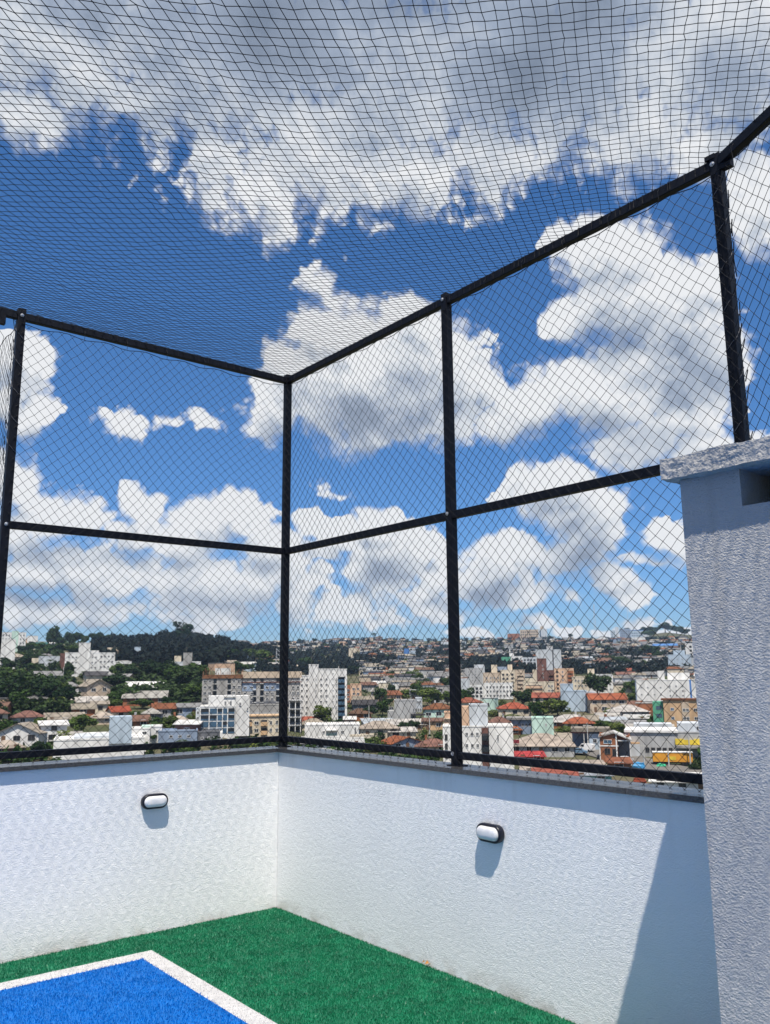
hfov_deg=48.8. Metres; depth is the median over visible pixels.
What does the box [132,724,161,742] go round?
house
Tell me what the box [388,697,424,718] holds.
house
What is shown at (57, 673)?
house
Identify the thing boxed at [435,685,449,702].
house
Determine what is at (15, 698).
tree
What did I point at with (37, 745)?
tree
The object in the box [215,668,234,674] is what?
shed
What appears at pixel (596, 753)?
street
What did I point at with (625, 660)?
tree
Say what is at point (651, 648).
tree
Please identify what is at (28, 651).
tree
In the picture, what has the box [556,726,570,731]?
bush
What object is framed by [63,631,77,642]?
tree
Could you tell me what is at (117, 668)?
tree
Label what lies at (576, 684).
apartment building
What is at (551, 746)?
building
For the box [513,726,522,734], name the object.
house
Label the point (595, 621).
radio mast
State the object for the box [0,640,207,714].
slope woods
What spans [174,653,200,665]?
apartment building
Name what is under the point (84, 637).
tree
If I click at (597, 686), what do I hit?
tree
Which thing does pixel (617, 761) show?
house
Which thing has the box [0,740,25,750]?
house
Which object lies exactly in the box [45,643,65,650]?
tree
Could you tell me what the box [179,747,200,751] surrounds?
tree
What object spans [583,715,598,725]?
house
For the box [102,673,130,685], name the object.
tree
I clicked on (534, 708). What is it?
tree
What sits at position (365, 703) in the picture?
house
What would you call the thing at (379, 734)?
bush
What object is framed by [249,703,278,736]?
apartment building
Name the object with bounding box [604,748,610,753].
window
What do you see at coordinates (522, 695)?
tree
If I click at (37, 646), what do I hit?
tree
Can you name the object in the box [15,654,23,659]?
house
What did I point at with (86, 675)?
house
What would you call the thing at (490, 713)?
bush
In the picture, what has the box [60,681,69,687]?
tree
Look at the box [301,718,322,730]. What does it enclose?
house
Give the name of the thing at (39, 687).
tree
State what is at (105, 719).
house
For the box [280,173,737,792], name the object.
safety net
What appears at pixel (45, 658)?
warehouse
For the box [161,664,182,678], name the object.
tree
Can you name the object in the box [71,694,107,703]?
house
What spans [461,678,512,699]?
apartment building
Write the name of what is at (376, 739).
bush
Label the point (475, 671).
office block
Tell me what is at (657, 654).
tree
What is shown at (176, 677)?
tree
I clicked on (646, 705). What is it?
house
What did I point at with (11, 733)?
house
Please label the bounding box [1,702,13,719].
house
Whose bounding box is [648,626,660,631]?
tree
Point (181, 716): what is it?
house
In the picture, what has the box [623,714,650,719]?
house
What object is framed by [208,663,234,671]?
house
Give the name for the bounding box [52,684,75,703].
tree
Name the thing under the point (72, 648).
tree
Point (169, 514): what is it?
sky
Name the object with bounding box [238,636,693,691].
hillside houses
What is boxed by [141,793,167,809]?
bulkhead lamp
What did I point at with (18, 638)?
apartment building
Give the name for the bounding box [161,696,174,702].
tree
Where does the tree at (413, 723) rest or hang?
on the terrain
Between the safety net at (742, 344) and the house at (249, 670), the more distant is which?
the house at (249, 670)
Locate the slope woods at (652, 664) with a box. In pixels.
[253,635,692,674]
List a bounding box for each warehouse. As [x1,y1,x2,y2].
[32,656,59,668]
[249,704,278,713]
[624,721,699,757]
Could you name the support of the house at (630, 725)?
on the terrain
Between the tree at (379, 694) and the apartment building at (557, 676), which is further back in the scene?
the apartment building at (557, 676)
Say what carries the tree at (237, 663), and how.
on the terrain
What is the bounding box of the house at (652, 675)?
[642,672,657,678]
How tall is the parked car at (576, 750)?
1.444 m
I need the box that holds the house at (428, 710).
[422,700,449,717]
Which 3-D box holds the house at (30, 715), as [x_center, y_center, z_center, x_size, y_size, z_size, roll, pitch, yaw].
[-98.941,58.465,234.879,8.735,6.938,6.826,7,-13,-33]
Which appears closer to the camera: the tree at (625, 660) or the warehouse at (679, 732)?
the warehouse at (679, 732)
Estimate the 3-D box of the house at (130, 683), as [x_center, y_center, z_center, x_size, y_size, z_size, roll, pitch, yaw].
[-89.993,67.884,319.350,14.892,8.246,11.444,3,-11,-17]
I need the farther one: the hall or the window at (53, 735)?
the hall
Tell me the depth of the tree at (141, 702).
274.02 m
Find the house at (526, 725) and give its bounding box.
[506,716,531,733]
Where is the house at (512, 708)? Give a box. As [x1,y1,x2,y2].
[496,700,530,716]
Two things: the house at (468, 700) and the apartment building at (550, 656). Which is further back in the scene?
the apartment building at (550, 656)
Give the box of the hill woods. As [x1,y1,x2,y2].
[90,629,290,665]
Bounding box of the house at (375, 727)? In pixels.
[359,721,400,738]
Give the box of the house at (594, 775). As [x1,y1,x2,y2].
[579,772,613,779]
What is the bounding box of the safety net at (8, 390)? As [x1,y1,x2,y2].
[0,319,24,515]
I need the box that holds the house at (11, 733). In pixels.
[0,722,47,746]
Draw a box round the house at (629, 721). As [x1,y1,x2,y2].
[612,720,646,723]
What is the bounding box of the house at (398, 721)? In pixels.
[385,718,426,729]
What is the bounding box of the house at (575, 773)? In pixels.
[531,767,578,775]
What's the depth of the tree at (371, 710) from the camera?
308.13 m
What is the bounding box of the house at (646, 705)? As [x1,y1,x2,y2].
[635,701,652,716]
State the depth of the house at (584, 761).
191.62 m
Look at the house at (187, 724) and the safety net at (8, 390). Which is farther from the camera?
the house at (187, 724)
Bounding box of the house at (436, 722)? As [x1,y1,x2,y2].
[421,717,443,729]
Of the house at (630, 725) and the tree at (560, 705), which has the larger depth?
the tree at (560, 705)
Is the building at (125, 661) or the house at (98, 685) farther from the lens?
the building at (125, 661)
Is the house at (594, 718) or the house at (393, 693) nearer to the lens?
the house at (594, 718)
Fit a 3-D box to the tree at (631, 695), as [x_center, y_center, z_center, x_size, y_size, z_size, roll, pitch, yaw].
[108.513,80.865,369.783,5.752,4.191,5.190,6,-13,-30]
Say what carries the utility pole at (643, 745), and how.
on the terrain
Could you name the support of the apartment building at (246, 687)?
on the terrain
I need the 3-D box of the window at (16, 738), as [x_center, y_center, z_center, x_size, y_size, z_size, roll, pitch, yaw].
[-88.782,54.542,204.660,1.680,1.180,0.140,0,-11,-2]
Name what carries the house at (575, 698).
on the terrain
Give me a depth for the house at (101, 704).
262.01 m
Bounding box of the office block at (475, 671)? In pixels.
[465,664,484,684]
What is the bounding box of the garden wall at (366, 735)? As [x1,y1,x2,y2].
[350,734,373,737]
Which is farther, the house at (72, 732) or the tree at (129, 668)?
the tree at (129, 668)
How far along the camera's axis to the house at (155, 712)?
246.51 m
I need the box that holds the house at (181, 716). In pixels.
[173,712,189,719]
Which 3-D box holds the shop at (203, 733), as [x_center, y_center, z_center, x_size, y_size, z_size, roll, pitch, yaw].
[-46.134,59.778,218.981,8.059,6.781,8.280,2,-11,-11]
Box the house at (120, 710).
[105,706,131,715]
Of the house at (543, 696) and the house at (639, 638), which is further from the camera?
the house at (639, 638)
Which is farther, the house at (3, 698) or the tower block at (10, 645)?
the tower block at (10, 645)
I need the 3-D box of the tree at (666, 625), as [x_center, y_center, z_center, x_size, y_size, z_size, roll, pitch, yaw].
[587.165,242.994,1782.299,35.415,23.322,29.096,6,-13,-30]
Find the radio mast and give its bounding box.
[593,604,596,638]
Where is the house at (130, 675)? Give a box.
[108,674,135,677]
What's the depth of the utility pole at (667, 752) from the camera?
197.38 m
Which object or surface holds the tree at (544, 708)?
on the terrain
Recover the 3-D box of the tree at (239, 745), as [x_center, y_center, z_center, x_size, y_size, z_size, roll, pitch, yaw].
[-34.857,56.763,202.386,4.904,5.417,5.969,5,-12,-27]
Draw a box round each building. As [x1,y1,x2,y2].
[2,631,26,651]
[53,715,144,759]
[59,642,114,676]
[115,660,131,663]
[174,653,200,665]
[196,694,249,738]
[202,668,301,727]
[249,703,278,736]
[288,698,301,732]
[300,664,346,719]
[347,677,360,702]
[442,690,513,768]
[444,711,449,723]
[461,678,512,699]
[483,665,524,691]
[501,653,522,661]
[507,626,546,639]
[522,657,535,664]
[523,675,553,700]
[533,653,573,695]
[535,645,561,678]
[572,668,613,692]
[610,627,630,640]
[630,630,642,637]
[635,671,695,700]
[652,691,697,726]
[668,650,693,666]
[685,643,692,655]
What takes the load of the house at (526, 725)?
on the terrain
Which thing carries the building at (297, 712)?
on the terrain
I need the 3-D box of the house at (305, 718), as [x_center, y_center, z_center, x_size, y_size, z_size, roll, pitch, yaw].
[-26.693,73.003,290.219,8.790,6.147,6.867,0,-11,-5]
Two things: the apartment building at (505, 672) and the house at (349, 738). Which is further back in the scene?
the apartment building at (505, 672)
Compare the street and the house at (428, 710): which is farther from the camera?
the house at (428, 710)
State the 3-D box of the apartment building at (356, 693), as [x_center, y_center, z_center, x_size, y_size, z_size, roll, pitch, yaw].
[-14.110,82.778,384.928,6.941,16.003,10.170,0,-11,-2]
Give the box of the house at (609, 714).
[594,712,619,716]
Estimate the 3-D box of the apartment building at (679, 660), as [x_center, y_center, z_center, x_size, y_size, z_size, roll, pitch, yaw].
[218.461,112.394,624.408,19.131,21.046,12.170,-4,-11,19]
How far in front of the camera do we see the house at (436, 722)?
275.48 m
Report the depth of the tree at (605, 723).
266.01 m
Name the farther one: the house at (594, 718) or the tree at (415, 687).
the tree at (415, 687)
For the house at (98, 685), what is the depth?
287.80 m
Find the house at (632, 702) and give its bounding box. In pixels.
[627,701,642,705]
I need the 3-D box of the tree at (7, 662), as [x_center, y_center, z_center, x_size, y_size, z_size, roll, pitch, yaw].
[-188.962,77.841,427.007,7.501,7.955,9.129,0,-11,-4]
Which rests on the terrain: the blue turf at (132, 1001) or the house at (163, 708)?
the house at (163, 708)
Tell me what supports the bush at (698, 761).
on the terrain
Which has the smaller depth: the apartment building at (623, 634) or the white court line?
the white court line
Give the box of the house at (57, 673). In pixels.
[33,671,62,676]
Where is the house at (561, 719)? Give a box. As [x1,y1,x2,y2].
[553,711,581,728]
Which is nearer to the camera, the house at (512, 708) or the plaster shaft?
the plaster shaft
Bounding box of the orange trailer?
[652,751,692,765]
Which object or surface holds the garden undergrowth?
on the terrain
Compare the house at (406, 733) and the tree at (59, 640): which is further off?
the tree at (59, 640)
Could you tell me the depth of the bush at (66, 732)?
207.71 m
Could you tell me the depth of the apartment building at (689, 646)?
784.39 m
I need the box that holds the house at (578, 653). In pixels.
[573,652,588,655]
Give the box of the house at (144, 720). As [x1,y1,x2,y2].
[132,712,150,725]
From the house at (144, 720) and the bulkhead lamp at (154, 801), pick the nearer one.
the bulkhead lamp at (154, 801)
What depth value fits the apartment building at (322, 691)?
301.37 m
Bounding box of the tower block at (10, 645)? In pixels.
[0,639,16,668]
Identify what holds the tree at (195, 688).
on the terrain
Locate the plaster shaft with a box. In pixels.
[659,436,769,1023]
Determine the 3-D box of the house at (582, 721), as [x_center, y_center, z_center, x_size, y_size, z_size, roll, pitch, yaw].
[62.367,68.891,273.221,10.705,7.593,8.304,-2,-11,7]
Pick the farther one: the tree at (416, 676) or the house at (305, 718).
the tree at (416, 676)
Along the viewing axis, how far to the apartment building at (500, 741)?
196.18 m
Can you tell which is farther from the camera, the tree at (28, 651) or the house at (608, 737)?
the tree at (28, 651)
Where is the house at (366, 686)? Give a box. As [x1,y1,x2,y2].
[361,682,377,691]
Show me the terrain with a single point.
(95, 728)
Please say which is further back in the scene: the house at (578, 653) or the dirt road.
the house at (578, 653)
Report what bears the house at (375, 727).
on the terrain
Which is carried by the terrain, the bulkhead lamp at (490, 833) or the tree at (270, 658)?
the tree at (270, 658)
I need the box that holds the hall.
[304,722,359,735]
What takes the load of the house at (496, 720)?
on the terrain
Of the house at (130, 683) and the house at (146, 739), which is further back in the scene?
the house at (130, 683)
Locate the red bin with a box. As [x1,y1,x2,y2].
[633,778,645,782]
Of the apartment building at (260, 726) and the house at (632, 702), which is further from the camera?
the house at (632, 702)
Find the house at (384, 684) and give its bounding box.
[379,682,391,687]
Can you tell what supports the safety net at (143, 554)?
attached to the fence frame
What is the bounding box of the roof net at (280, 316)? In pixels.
[0,0,769,381]
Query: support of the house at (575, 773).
on the terrain
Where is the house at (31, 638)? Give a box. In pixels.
[27,636,37,642]
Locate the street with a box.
[575,750,701,771]
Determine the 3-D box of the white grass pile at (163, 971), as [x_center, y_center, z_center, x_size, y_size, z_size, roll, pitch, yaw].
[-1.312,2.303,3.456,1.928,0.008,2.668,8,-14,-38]
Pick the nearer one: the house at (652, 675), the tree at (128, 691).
the tree at (128, 691)
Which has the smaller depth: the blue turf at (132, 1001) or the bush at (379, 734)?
the blue turf at (132, 1001)
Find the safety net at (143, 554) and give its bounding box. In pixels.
[0,323,289,764]
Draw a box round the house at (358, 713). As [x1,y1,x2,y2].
[347,703,372,720]
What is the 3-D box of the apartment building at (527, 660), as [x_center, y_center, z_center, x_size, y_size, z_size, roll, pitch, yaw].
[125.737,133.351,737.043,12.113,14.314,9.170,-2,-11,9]
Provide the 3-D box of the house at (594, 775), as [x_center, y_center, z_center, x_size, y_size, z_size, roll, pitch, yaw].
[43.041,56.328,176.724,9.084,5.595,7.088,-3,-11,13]
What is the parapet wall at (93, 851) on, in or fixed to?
on the terrace floor
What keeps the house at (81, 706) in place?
on the terrain
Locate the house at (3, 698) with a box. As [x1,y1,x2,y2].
[0,697,8,701]
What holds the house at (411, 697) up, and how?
on the terrain
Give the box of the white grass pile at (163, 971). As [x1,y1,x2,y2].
[0,951,276,1023]
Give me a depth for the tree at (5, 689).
262.89 m
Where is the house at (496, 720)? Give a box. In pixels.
[488,713,511,722]
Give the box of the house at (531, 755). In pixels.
[514,751,546,758]
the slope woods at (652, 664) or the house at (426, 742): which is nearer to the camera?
the house at (426, 742)
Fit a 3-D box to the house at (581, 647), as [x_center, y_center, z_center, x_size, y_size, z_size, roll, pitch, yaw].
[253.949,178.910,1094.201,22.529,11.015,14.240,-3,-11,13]
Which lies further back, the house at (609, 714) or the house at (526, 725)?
the house at (609, 714)
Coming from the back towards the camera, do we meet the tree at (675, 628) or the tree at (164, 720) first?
the tree at (675, 628)
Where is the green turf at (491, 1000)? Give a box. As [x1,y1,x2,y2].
[0,908,573,1023]
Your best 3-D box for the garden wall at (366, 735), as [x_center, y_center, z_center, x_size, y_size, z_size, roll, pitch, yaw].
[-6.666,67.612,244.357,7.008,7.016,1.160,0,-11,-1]
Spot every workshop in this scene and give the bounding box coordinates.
[570,726,609,749]
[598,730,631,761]
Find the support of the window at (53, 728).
in the house at (53, 727)
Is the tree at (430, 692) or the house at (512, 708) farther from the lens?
the tree at (430, 692)
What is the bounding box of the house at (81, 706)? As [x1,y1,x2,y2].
[69,696,96,715]
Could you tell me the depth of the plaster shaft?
2.90 m
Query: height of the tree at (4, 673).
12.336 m
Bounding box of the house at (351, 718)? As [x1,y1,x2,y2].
[343,716,356,721]
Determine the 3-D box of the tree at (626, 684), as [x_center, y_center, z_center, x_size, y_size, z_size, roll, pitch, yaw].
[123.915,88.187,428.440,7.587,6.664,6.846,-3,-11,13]
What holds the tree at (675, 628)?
on the terrain
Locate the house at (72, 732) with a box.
[59,731,82,735]
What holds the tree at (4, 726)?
on the terrain
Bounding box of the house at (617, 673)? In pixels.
[615,672,634,674]
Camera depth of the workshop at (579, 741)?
228.00 m
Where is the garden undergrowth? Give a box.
[0,663,651,763]
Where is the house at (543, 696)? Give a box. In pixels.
[531,692,559,710]
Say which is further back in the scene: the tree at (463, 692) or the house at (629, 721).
the tree at (463, 692)
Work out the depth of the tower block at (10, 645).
458.69 m
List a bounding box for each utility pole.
[638,743,645,762]
[662,739,669,766]
[684,736,693,764]
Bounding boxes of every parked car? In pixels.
[574,748,587,753]
[579,743,594,751]
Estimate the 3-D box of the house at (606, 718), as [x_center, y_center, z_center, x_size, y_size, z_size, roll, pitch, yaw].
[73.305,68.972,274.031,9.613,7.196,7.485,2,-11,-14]
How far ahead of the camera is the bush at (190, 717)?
248.97 m
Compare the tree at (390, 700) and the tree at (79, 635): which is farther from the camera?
the tree at (79, 635)
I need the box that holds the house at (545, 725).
[531,716,553,734]
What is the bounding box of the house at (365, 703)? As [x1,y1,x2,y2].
[350,699,377,712]
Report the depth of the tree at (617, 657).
743.93 m
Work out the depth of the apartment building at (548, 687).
387.27 m
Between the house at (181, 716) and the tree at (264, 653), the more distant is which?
the tree at (264, 653)
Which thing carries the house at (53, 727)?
on the terrain
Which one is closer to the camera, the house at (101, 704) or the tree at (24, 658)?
the house at (101, 704)
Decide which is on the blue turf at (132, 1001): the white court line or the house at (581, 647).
the white court line
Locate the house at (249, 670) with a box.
[241,662,252,671]
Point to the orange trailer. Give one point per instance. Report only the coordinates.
(675, 757)
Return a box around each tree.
[0,659,16,668]
[0,666,28,679]
[0,674,28,696]
[0,718,13,730]
[8,689,31,701]
[9,669,48,696]
[17,644,34,650]
[18,649,33,654]
[20,653,35,662]
[27,663,37,668]
[29,741,46,749]
[30,642,45,648]
[30,676,62,697]
[31,705,46,714]
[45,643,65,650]
[46,626,61,644]
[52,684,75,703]
[55,637,67,643]
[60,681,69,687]
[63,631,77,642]
[63,645,78,651]
[64,661,74,670]
[69,714,98,730]
[76,632,82,644]
[80,635,89,641]
[88,632,102,638]
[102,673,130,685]
[106,691,125,699]
[106,698,122,705]
[109,663,125,673]
[110,687,139,693]
[123,664,141,674]
[128,698,153,708]
[144,659,176,675]
[159,715,179,727]
[160,685,171,690]
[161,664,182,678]
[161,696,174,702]
[172,665,199,683]
[173,621,193,636]
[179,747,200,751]
[181,683,201,694]
[188,662,209,675]
[229,744,250,748]
[233,661,242,672]
[237,664,255,671]
[244,648,271,657]
[256,655,274,661]
[296,657,313,664]
[313,705,331,720]
[362,706,377,713]
[373,687,386,700]
[376,700,388,714]
[382,698,393,704]
[387,683,395,689]
[396,721,410,726]
[400,688,416,697]
[409,720,420,726]
[410,674,423,677]
[410,682,421,688]
[412,686,429,690]
[417,687,443,703]
[439,677,448,684]
[441,691,449,704]
[461,687,474,698]
[510,689,531,704]
[528,701,542,714]
[538,700,551,715]
[546,698,570,715]
[582,672,611,692]
[594,720,612,725]
[605,655,624,659]
[608,721,625,732]
[614,658,631,662]
[623,680,634,690]
[628,693,635,700]
[639,644,660,652]
[641,630,655,635]
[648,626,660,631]
[652,651,661,655]
[658,622,670,632]
[670,625,683,633]
[678,628,690,635]
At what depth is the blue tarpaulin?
193.54 m
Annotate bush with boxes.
[53,730,71,741]
[186,712,195,719]
[336,747,349,751]
[365,737,386,751]
[374,732,385,741]
[421,727,427,734]
[488,709,497,716]
[498,699,506,705]
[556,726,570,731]
[693,757,701,769]
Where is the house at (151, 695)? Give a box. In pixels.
[121,690,169,705]
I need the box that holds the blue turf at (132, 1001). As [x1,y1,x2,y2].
[0,959,247,1023]
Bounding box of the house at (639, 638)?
[631,637,644,640]
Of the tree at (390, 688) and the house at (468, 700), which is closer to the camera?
the house at (468, 700)
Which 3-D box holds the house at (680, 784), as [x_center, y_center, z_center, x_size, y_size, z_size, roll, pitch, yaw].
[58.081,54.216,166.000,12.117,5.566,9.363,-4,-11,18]
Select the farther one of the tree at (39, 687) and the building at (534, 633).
the building at (534, 633)
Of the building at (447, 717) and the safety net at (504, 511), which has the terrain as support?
the building at (447, 717)
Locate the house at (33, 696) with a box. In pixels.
[27,694,47,703]
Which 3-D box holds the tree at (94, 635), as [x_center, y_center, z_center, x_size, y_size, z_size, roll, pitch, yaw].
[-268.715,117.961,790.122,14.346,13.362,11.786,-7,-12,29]
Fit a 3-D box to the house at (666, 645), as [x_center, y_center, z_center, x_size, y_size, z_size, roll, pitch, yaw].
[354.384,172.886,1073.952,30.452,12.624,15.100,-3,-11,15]
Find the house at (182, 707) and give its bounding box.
[176,703,202,716]
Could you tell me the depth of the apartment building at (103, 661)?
413.54 m
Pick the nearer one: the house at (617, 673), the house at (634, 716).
the house at (634, 716)
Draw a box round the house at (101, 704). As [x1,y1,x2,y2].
[90,700,109,713]
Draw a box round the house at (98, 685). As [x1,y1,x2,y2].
[77,679,111,695]
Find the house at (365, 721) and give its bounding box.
[359,718,391,724]
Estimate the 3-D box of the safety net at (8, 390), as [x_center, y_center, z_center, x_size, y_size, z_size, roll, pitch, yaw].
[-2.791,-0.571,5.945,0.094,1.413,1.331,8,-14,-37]
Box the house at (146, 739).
[131,735,148,751]
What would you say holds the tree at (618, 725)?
on the terrain
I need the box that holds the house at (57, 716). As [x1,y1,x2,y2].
[43,712,84,725]
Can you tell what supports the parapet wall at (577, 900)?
on the terrace floor
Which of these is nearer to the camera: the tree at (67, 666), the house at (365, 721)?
the house at (365, 721)
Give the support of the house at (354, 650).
on the terrain
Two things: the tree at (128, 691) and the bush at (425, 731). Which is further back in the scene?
the tree at (128, 691)
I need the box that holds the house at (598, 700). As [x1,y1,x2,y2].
[585,693,627,713]
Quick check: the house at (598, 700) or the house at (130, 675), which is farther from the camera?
the house at (130, 675)
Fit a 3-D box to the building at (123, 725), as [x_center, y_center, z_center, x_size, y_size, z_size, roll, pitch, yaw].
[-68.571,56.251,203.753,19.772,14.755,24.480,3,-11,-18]
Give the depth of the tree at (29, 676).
269.97 m
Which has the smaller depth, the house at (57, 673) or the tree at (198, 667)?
the house at (57, 673)
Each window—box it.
[13,736,19,740]
[28,735,34,740]
[48,734,56,739]
[51,725,56,730]
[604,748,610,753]
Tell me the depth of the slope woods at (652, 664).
875.22 m
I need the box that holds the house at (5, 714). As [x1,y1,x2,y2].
[0,709,10,720]
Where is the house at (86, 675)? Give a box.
[82,671,107,682]
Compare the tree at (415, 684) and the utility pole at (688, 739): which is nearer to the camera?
the utility pole at (688, 739)
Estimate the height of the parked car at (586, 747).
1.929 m
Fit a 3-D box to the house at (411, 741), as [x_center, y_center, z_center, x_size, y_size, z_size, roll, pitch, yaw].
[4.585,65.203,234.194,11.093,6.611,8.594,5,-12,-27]
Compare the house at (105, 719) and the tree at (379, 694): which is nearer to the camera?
the house at (105, 719)
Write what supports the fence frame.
on the parapet wall at (577, 900)
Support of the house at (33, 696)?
on the terrain
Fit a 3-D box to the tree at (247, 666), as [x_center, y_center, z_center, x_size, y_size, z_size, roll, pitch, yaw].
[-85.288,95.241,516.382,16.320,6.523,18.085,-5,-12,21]
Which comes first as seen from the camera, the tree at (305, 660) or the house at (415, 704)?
the house at (415, 704)
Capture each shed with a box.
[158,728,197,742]
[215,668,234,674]
[634,722,671,726]
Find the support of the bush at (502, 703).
on the terrain
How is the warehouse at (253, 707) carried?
on the terrain
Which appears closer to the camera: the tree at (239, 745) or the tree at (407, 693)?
the tree at (239, 745)
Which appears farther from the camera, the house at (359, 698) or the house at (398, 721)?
the house at (359, 698)
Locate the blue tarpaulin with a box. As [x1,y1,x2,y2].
[632,761,645,768]
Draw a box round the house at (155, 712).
[141,704,162,719]
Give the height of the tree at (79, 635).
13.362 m
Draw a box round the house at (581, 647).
[573,646,590,648]
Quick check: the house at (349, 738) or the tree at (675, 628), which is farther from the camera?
the tree at (675, 628)
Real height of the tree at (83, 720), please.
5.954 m
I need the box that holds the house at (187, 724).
[173,719,202,730]
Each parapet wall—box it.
[0,747,278,963]
[265,745,720,1023]
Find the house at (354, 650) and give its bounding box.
[349,648,356,656]
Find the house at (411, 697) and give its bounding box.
[409,689,429,698]
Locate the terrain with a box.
[0,633,701,783]
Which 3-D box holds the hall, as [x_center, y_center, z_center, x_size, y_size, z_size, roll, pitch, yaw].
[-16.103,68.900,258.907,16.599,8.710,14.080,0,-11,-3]
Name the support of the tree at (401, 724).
on the terrain
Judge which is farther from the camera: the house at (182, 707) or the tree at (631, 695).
the tree at (631, 695)
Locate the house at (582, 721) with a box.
[562,714,595,727]
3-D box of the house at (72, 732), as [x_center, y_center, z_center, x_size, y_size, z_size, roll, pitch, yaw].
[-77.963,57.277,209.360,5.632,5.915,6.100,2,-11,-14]
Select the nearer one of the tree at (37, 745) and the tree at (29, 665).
the tree at (37, 745)
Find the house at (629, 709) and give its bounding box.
[606,705,649,715]
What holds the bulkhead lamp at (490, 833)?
attached to the parapet wall at (577, 900)
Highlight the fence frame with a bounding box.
[0,105,769,783]
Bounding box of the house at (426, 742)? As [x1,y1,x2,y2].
[414,736,442,749]
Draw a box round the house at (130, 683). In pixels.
[125,681,163,687]
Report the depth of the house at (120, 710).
247.53 m
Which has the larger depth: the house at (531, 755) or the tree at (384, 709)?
the tree at (384, 709)
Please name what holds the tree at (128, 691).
on the terrain
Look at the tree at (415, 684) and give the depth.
438.67 m
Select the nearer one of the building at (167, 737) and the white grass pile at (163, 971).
the white grass pile at (163, 971)
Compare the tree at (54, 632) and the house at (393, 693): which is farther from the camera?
the tree at (54, 632)
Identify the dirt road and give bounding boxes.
[554,732,578,746]
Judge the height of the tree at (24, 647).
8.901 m
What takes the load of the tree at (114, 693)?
on the terrain
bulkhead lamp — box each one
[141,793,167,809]
[476,822,504,843]
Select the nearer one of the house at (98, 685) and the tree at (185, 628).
the house at (98, 685)
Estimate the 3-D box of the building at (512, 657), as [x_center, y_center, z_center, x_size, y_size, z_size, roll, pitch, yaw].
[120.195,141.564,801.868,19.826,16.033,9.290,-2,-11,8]
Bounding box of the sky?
[0,0,769,642]
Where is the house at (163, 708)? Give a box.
[150,703,176,717]
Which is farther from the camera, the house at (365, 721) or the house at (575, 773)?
the house at (365, 721)
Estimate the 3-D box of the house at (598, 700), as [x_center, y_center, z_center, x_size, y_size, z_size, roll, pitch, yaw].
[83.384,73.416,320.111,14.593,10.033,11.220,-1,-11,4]
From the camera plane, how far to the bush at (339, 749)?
218.81 m
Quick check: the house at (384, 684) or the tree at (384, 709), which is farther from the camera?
the house at (384, 684)
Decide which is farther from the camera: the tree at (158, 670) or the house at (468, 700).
the tree at (158, 670)
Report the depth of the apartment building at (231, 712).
227.03 m
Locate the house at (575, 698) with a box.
[560,684,594,710]
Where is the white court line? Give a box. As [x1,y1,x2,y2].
[0,950,275,1023]
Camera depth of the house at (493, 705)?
335.41 m
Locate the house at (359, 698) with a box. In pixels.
[352,696,373,699]
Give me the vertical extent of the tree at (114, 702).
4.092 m
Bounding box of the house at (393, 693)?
[378,690,401,700]
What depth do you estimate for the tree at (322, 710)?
289.79 m
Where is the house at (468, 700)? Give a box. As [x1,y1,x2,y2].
[461,697,483,705]
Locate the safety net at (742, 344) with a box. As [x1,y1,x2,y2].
[712,122,769,441]
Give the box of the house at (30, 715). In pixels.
[10,710,44,722]
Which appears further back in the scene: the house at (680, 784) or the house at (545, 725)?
the house at (545, 725)
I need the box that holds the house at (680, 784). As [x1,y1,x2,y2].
[648,772,702,788]
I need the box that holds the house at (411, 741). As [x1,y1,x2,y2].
[381,735,421,747]
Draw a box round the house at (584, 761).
[519,760,605,770]
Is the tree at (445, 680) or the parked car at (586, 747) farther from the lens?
the tree at (445, 680)
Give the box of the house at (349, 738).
[300,736,364,749]
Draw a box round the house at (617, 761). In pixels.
[604,757,632,766]
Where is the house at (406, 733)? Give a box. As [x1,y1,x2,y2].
[388,727,417,738]
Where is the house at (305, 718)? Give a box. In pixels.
[301,716,319,721]
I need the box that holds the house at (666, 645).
[652,643,677,646]
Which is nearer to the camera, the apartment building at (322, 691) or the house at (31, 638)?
the apartment building at (322, 691)
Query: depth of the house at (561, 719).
275.82 m
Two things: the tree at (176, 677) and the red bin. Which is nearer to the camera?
the red bin
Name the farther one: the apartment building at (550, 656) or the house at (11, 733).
the apartment building at (550, 656)
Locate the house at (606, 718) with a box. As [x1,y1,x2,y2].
[598,714,627,721]
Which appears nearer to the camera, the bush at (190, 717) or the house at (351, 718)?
the bush at (190, 717)
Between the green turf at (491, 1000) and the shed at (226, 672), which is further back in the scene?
the shed at (226, 672)
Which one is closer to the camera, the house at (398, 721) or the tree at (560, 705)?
the house at (398, 721)
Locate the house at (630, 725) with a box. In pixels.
[624,724,674,732]
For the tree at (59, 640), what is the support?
on the terrain
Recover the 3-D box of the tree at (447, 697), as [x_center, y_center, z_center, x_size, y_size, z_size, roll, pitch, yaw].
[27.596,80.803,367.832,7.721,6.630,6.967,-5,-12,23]
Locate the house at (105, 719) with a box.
[90,712,114,724]
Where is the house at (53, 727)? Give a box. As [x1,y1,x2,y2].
[37,720,69,743]
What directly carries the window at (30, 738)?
in the house at (11, 733)
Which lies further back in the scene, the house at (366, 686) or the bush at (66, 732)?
the house at (366, 686)
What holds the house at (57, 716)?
on the terrain
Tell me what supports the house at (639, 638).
on the terrain
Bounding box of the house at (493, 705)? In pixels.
[481,697,497,710]
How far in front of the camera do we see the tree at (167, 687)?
298.85 m
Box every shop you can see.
[197,729,222,740]
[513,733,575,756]

